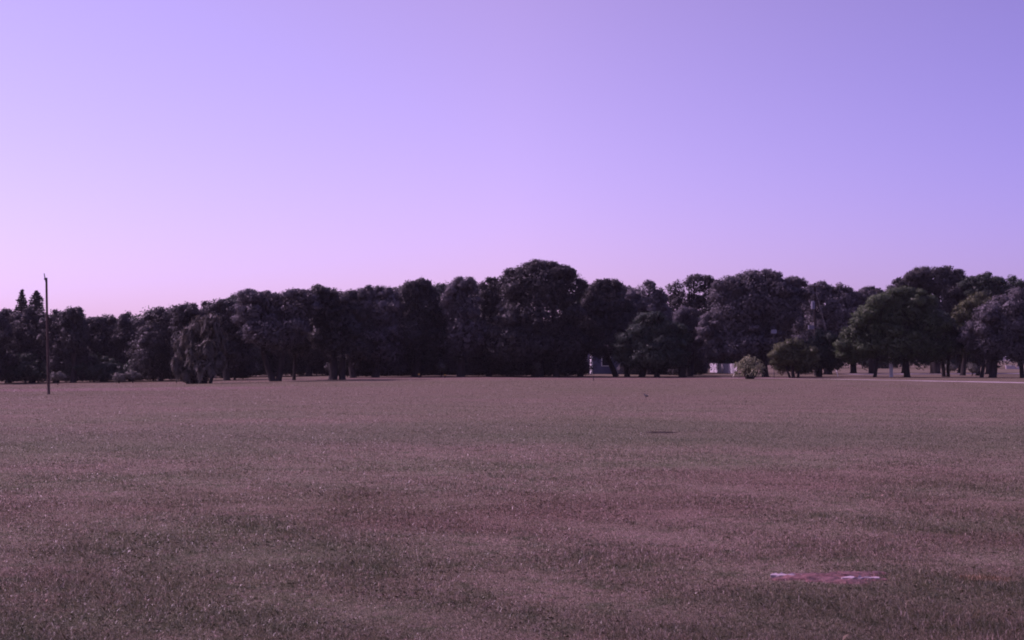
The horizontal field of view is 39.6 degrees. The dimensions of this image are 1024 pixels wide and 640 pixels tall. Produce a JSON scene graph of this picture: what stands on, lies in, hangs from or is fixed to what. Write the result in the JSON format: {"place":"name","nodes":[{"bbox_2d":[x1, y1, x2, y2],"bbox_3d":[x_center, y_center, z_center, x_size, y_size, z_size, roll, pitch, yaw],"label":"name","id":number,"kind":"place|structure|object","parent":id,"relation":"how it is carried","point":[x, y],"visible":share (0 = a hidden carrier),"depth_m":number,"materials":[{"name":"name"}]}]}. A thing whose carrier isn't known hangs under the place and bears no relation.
{"place":"outdoors","nodes":[
{"label":"outdoors","id":0,"kind":"place"},
{"bbox_2d":[0,360,1023,639],"bbox_3d":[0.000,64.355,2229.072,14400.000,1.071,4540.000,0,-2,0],"label":"ground","id":1,"kind":"structure","parent":0,"point":[988,384],"depth_m":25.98,"materials":[{"name":"green plant"}]},
{"bbox_2d":[0,311,18,381],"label":"dark tree","id":2,"kind":"object","parent":1,"relation":"on","point":[7,357],"visible":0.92,"depth_m":152.34,"materials":[{"name":"green plant"}]},
{"bbox_2d":[0,307,29,382],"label":"dark tree","id":3,"kind":"object","parent":1,"relation":"on","point":[7,312],"visible":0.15,"depth_m":158.22,"materials":[{"name":"green plant"}]},
{"bbox_2d":[14,289,27,317],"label":"conifer","id":4,"kind":"object","parent":1,"relation":"on","point":[22,303],"visible":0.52,"depth_m":204.94,"materials":[{"name":"green plant"}]},
{"bbox_2d":[7,306,51,382],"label":"dark tree","id":5,"kind":"object","parent":1,"relation":"on","point":[25,340],"visible":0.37,"depth_m":156.36,"materials":[{"name":"green plant"}]},
{"bbox_2d":[0,351,60,382],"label":"bush","id":6,"kind":"object","parent":1,"relation":"on","point":[26,368],"visible":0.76,"depth_m":154.13,"materials":[{"name":"green plant"}]},
{"bbox_2d":[28,290,44,314],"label":"conifer","id":7,"kind":"object","parent":1,"relation":"on","point":[36,303],"visible":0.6,"depth_m":204.81,"materials":[{"name":"green plant"}]},
{"bbox_2d":[44,273,49,393],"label":"wooden pole","id":8,"kind":"object","parent":1,"relation":"on","point":[47,344],"visible":0.95,"depth_m":70.80,"materials":[{"name":"brown wood"}]},
{"bbox_2d":[28,308,71,382],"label":"dark tree","id":9,"kind":"object","parent":1,"relation":"on","point":[40,349],"visible":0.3,"depth_m":154.63,"materials":[{"name":"green plant"}]},
{"bbox_2d":[50,370,68,384],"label":"pale bush","id":10,"kind":"object","parent":1,"relation":"on","point":[59,375],"visible":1,"depth_m":139.54,"materials":[{"name":"green plant"}]},
{"bbox_2d":[49,305,98,382],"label":"dark tree","id":11,"kind":"object","parent":1,"relation":"on","point":[73,349],"visible":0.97,"depth_m":152.72,"materials":[{"name":"green plant"}]},
{"bbox_2d":[59,352,127,381],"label":"bush","id":12,"kind":"object","parent":1,"relation":"on","point":[103,371],"visible":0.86,"depth_m":153.87,"materials":[{"name":"green plant"}]},
{"bbox_2d":[82,313,122,381],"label":"dark tree","id":13,"kind":"object","parent":1,"relation":"on","point":[104,338],"visible":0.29,"depth_m":159.07,"materials":[{"name":"green plant"}]},
{"bbox_2d":[92,315,140,351],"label":"dark tree","id":14,"kind":"object","parent":1,"relation":"on","point":[116,326],"visible":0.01,"depth_m":178.62,"materials":[{"name":"green plant"}]},
{"bbox_2d":[112,372,127,382],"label":"pale bush","id":15,"kind":"object","parent":1,"relation":"on","point":[120,377],"visible":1,"depth_m":141.27,"materials":[{"name":"green plant"}]},
{"bbox_2d":[104,313,148,380],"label":"dark tree","id":16,"kind":"object","parent":1,"relation":"on","point":[120,344],"visible":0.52,"depth_m":157.38,"materials":[{"name":"green plant"}]},
{"bbox_2d":[124,369,144,382],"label":"pale bush","id":17,"kind":"object","parent":1,"relation":"on","point":[132,375],"visible":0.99,"depth_m":142.35,"materials":[{"name":"green plant"}]},
{"bbox_2d":[118,305,154,321],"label":"dark tree","id":18,"kind":"object","parent":1,"relation":"on","point":[129,314],"visible":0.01,"depth_m":184.65,"materials":[{"name":"green plant"}]},
{"bbox_2d":[122,358,174,380],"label":"bush","id":19,"kind":"object","parent":1,"relation":"on","point":[126,366],"visible":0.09,"depth_m":154.40,"materials":[{"name":"green plant"}]},
{"bbox_2d":[122,306,179,381],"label":"oak tree","id":20,"kind":"object","parent":1,"relation":"on","point":[151,349],"visible":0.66,"depth_m":148.28,"materials":[{"name":"green plant"}]},
{"bbox_2d":[146,304,178,378],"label":"dark tree","id":21,"kind":"object","parent":1,"relation":"on","point":[170,308],"depth_m":178.77,"materials":[{"name":"green plant"}]},
{"bbox_2d":[160,304,208,379],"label":"oak tree","id":22,"kind":"object","parent":1,"relation":"on","point":[181,316],"visible":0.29,"depth_m":145.14,"materials":[{"name":"green plant"}]},
{"bbox_2d":[169,313,227,383],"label":"tree","id":23,"kind":"object","parent":1,"relation":"on","point":[195,367],"visible":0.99,"depth_m":116.19,"materials":[{"name":"green plant"}]},
{"bbox_2d":[184,300,216,377],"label":"dark tree","id":24,"kind":"object","parent":1,"relation":"on","point":[204,303],"visible":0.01,"depth_m":183.17,"materials":[{"name":"green plant"}]},
{"bbox_2d":[197,298,262,380],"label":"oak tree","id":25,"kind":"object","parent":1,"relation":"on","point":[240,357],"visible":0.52,"depth_m":137.46,"materials":[{"name":"green plant"}]},
{"bbox_2d":[218,364,259,379],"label":"bush","id":26,"kind":"object","parent":1,"relation":"on","point":[242,377],"visible":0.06,"depth_m":149.01,"materials":[{"name":"green plant"}]},
{"bbox_2d":[217,292,281,376],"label":"dark tree","id":27,"kind":"object","parent":1,"relation":"on","point":[260,360],"visible":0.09,"depth_m":178.51,"materials":[{"name":"green plant"}]},
{"bbox_2d":[230,287,321,381],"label":"oak tree","id":28,"kind":"object","parent":1,"relation":"on","point":[291,324],"visible":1,"depth_m":121.06,"materials":[{"name":"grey plant"}]},
{"bbox_2d":[254,291,303,375],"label":"dark tree","id":29,"kind":"object","parent":1,"relation":"on","point":[277,359],"depth_m":182.80,"materials":[{"name":"green plant"}]},
{"bbox_2d":[276,289,320,379],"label":"oak tree","id":30,"kind":"object","parent":1,"relation":"on","point":[295,350],"visible":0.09,"depth_m":127.44,"materials":[{"name":"green plant"}]},
{"bbox_2d":[270,323,329,375],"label":"dark tree","id":31,"kind":"object","parent":1,"relation":"on","point":[309,365],"visible":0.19,"depth_m":177.42,"materials":[{"name":"green plant"}]},
{"bbox_2d":[305,284,364,379],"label":"oak tree","id":32,"kind":"object","parent":1,"relation":"on","point":[333,313],"visible":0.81,"depth_m":124.17,"materials":[{"name":"green plant"}]},
{"bbox_2d":[324,289,383,377],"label":"oak tree","id":33,"kind":"object","parent":1,"relation":"on","point":[350,370],"visible":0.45,"depth_m":139.48,"materials":[{"name":"green plant"}]},
{"bbox_2d":[320,288,399,365],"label":"dark tree","id":34,"kind":"object","parent":1,"relation":"on","point":[339,324],"depth_m":176.19,"materials":[{"name":"green plant"}]},
{"bbox_2d":[347,284,408,377],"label":"oak tree","id":35,"kind":"object","parent":1,"relation":"on","point":[385,305],"visible":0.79,"depth_m":140.18,"materials":[{"name":"green plant"}]},
{"bbox_2d":[382,285,426,322],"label":"dark tree","id":36,"kind":"object","parent":1,"relation":"on","point":[395,289],"visible":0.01,"depth_m":180.22,"materials":[{"name":"green plant"}]},
{"bbox_2d":[383,277,453,376],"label":"oak tree","id":37,"kind":"object","parent":1,"relation":"on","point":[421,348],"visible":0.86,"depth_m":142.70,"materials":[{"name":"green plant"}]},
{"bbox_2d":[425,280,451,326],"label":"dark tree","id":38,"kind":"object","parent":1,"relation":"on","point":[442,286],"visible":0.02,"depth_m":185.44,"materials":[{"name":"green plant"}]},
{"bbox_2d":[435,359,447,376],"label":"pale bush","id":39,"kind":"object","parent":1,"relation":"on","point":[442,367],"visible":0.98,"depth_m":142.62,"materials":[{"name":"green plant"}]},
{"bbox_2d":[435,276,488,376],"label":"oak tree","id":40,"kind":"object","parent":1,"relation":"on","point":[465,341],"visible":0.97,"depth_m":141.39,"materials":[{"name":"green plant"}]},
{"bbox_2d":[442,283,505,331],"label":"dark tree","id":41,"kind":"object","parent":1,"relation":"on","point":[477,288],"depth_m":178.91,"materials":[{"name":"green plant"}]},
{"bbox_2d":[469,276,505,375],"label":"oak tree","id":42,"kind":"object","parent":1,"relation":"on","point":[488,307],"visible":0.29,"depth_m":145.34,"materials":[{"name":"green plant"}]},
{"bbox_2d":[487,278,532,314],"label":"dark tree","id":43,"kind":"object","parent":1,"relation":"on","point":[505,299],"depth_m":183.61,"materials":[{"name":"green plant"}]},
{"bbox_2d":[530,360,540,376],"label":"pale bush","id":44,"kind":"object","parent":1,"relation":"on","point":[535,365],"visible":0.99,"depth_m":141.68,"materials":[{"name":"green plant"}]},
{"bbox_2d":[477,259,602,376],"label":"oak tree","id":45,"kind":"object","parent":1,"relation":"on","point":[519,337],"visible":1,"depth_m":141.24,"materials":[{"name":"green plant"}]},
{"bbox_2d":[564,284,613,361],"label":"dark tree","id":46,"kind":"object","parent":1,"relation":"on","point":[579,298],"visible":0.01,"depth_m":176.57,"materials":[{"name":"green plant"}]},
{"bbox_2d":[572,278,639,376],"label":"oak tree","id":47,"kind":"object","parent":1,"relation":"on","point":[610,316],"visible":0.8,"depth_m":144.62,"materials":[{"name":"green plant"}]},
{"bbox_2d":[588,345,633,373],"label":"house","id":48,"kind":"structure","parent":1,"relation":"on","point":[602,367],"depth_m":163.91,"materials":[{"name":"blue paint"}]},
{"bbox_2d":[601,356,610,365],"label":"window","id":49,"kind":"structure","parent":48,"relation":"in","point":[603,363],"depth_m":163.91,"materials":[{"name":"glass"}]},
{"bbox_2d":[612,285,641,299],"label":"dark tree","id":50,"kind":"object","parent":1,"relation":"on","point":[626,288],"visible":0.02,"depth_m":183.71,"materials":[{"name":"green plant"}]},
{"bbox_2d":[615,279,675,374],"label":"oak tree","id":51,"kind":"object","parent":1,"relation":"on","point":[656,302],"visible":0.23,"depth_m":157.08,"materials":[{"name":"green plant"}]},
{"bbox_2d":[611,311,694,377],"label":"oak tree","id":52,"kind":"object","parent":1,"relation":"on","point":[659,340],"visible":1,"depth_m":137.63,"materials":[{"name":"green plant"}]},
{"bbox_2d":[646,431,677,432],"bbox_3d":[3.494,2.611,33.074,0.832,0.046,0.466,0,-2,0],"label":"soil patch","id":53,"kind":"object","parent":1,"relation":"on","point":[660,432],"visible":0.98,"depth_m":32.99,"materials":[{"name":"brown soil"}]},
{"bbox_2d":[660,360,696,374],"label":"bush","id":54,"kind":"object","parent":1,"relation":"on","point":[665,372],"visible":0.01,"depth_m":159.96,"materials":[{"name":"green plant"}]},
{"bbox_2d":[647,294,710,365],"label":"dark tree","id":55,"kind":"object","parent":1,"relation":"on","point":[671,307],"visible":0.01,"depth_m":176.66,"materials":[{"name":"green plant"}]},
{"bbox_2d":[667,305,709,375],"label":"oak tree","id":56,"kind":"object","parent":1,"relation":"on","point":[683,314],"visible":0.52,"depth_m":145.63,"materials":[{"name":"green plant"}]},
{"bbox_2d":[665,273,722,373],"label":"oak tree","id":57,"kind":"object","parent":1,"relation":"on","point":[697,301],"visible":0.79,"depth_m":171.44,"materials":[{"name":"green plant"}]},
{"bbox_2d":[698,302,743,372],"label":"dark tree","id":58,"kind":"object","parent":1,"relation":"on","point":[726,361],"visible":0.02,"depth_m":182.54,"materials":[{"name":"green plant"}]},
{"bbox_2d":[710,363,737,373],"bbox_3d":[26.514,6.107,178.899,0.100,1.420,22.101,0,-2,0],"label":"white building","id":59,"kind":"structure","parent":1,"relation":"on","point":[727,368],"depth_m":178.28,"materials":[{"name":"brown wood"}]},
{"bbox_2d":[732,354,766,378],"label":"bush","id":60,"kind":"object","parent":1,"relation":"on","point":[750,372],"visible":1,"depth_m":125.58,"materials":[{"name":"green plant"}]},
{"bbox_2d":[694,268,815,376],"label":"oak tree","id":61,"kind":"object","parent":1,"relation":"on","point":[758,302],"visible":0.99,"depth_m":138.47,"materials":[{"name":"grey plant"}]},
{"bbox_2d":[766,302,810,373],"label":"dark tree","id":62,"kind":"object","parent":1,"relation":"on","point":[787,335],"visible":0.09,"depth_m":175.27,"materials":[{"name":"green plant"}]},
{"bbox_2d":[767,337,820,377],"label":"olive bush","id":63,"kind":"object","parent":1,"relation":"on","point":[795,355],"visible":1,"depth_m":130.31,"materials":[{"name":"green plant"}]},
{"bbox_2d":[808,283,837,375],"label":"utility pole","id":64,"kind":"object","parent":1,"relation":"on","point":[813,304],"visible":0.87,"depth_m":149.93,"materials":[{"name":"grey wood"}]},
{"bbox_2d":[802,327,846,376],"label":"dark tree","id":65,"kind":"object","parent":1,"relation":"on","point":[827,357],"visible":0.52,"depth_m":136.08,"materials":[{"name":"green plant"}]},
{"bbox_2d":[769,571,888,583],"bbox_3d":[2.475,1.994,11.018,1.155,0.046,0.699,0,-2,0],"label":"soil patch","id":66,"kind":"object","parent":1,"relation":"on","point":[835,577],"visible":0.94,"depth_m":10.99,"materials":[{"name":"soil"}]},
{"bbox_2d":[770,572,801,577],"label":"stone slab","id":67,"kind":"structure","parent":66,"relation":"on","point":[776,574],"depth_m":11.09,"materials":[{"name":"grey stone"}]},
{"bbox_2d":[841,575,879,578],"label":"stone slab","id":68,"kind":"structure","parent":66,"relation":"on","point":[859,577],"depth_m":10.91,"materials":[{"name":"grey stone"}]},
{"bbox_2d":[791,279,876,374],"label":"oak tree","id":69,"kind":"object","parent":1,"relation":"on","point":[841,305],"visible":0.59,"depth_m":166.78,"materials":[{"name":"green plant"}]},
{"bbox_2d":[839,332,884,372],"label":"dark tree","id":70,"kind":"object","parent":1,"relation":"on","point":[853,369],"visible":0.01,"depth_m":181.57,"materials":[{"name":"green plant"}]},
{"bbox_2d":[708,330,1023,368],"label":"woodland","id":71,"kind":"object","parent":1,"relation":"on","point":[881,365],"depth_m":276.06,"materials":[{"name":"green plant"}]},
{"bbox_2d":[858,285,885,373],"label":"oak tree","id":72,"kind":"object","parent":1,"relation":"on","point":[871,365],"visible":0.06,"depth_m":174.50,"materials":[{"name":"green plant"}]},
{"bbox_2d":[889,358,892,376],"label":"white post","id":73,"kind":"object","parent":1,"relation":"on","point":[890,370],"visible":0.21,"depth_m":135.79,"materials":[{"name":"paint"}]},
{"bbox_2d":[832,285,956,376],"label":"green tree","id":74,"kind":"object","parent":1,"relation":"on","point":[882,325],"visible":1,"depth_m":132.63,"materials":[{"name":"green plant"}]},
{"bbox_2d":[878,314,940,373],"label":"dark tree","id":75,"kind":"object","parent":1,"relation":"on","point":[902,371],"depth_m":175.48,"materials":[{"name":"green plant"}]},
{"bbox_2d":[886,265,975,373],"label":"oak tree","id":76,"kind":"object","parent":1,"relation":"on","point":[942,286],"visible":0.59,"depth_m":168.34,"materials":[{"name":"green plant"}]},
{"bbox_2d":[922,309,965,376],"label":"dark tree","id":77,"kind":"object","parent":1,"relation":"on","point":[954,332],"visible":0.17,"depth_m":137.49,"materials":[{"name":"green plant"}]},
{"bbox_2d":[945,362,959,371],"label":"pale bush","id":78,"kind":"object","parent":1,"relation":"on","point":[953,367],"visible":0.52,"depth_m":145.23,"materials":[{"name":"green plant"}]},
{"bbox_2d":[940,301,985,372],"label":"dark tree","id":79,"kind":"object","parent":1,"relation":"on","point":[959,356],"visible":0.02,"depth_m":180.29,"materials":[{"name":"green plant"}]},
{"bbox_2d":[951,291,992,375],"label":"oak tree","id":80,"kind":"object","parent":1,"relation":"on","point":[979,298],"visible":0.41,"depth_m":151.39,"materials":[{"name":"green plant"}]},
{"bbox_2d":[966,363,979,375],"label":"pale bush","id":81,"kind":"object","parent":1,"relation":"on","point":[971,368],"visible":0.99,"depth_m":147.62,"materials":[{"name":"green plant"}]},
{"bbox_2d":[956,286,1023,377],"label":"oak tree","id":82,"kind":"object","parent":1,"relation":"on","point":[995,328],"visible":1,"depth_m":130.70,"materials":[{"name":"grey plant"}]},
{"bbox_2d":[956,271,1023,373],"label":"oak tree","id":83,"kind":"object","parent":1,"relation":"on","point":[991,285],"visible":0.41,"depth_m":164.98,"materials":[{"name":"green plant"}]},
{"bbox_2d":[1006,366,1018,368],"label":"wall","id":84,"kind":"structure","parent":1,"relation":"on","point":[1010,367],"depth_m":261.86,"materials":[{"name":"concrete"}]},
{"bbox_2d":[0,0,1023,359],"label":"sky","id":85,"kind":"structure","parent":0,"point":[154,153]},
{"bbox_2d":[773,378,1023,382],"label":"path","id":86,"kind":"structure","parent":0,"point":[918,380],"depth_m":111.23,"materials":[{"name":"concrete"}]},
{"bbox_2d":[853,373,1019,374],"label":"road","id":87,"kind":"structure","parent":0,"point":[969,373],"depth_m":170.30,"materials":[{"name":"grey asphalt"}]}
]}

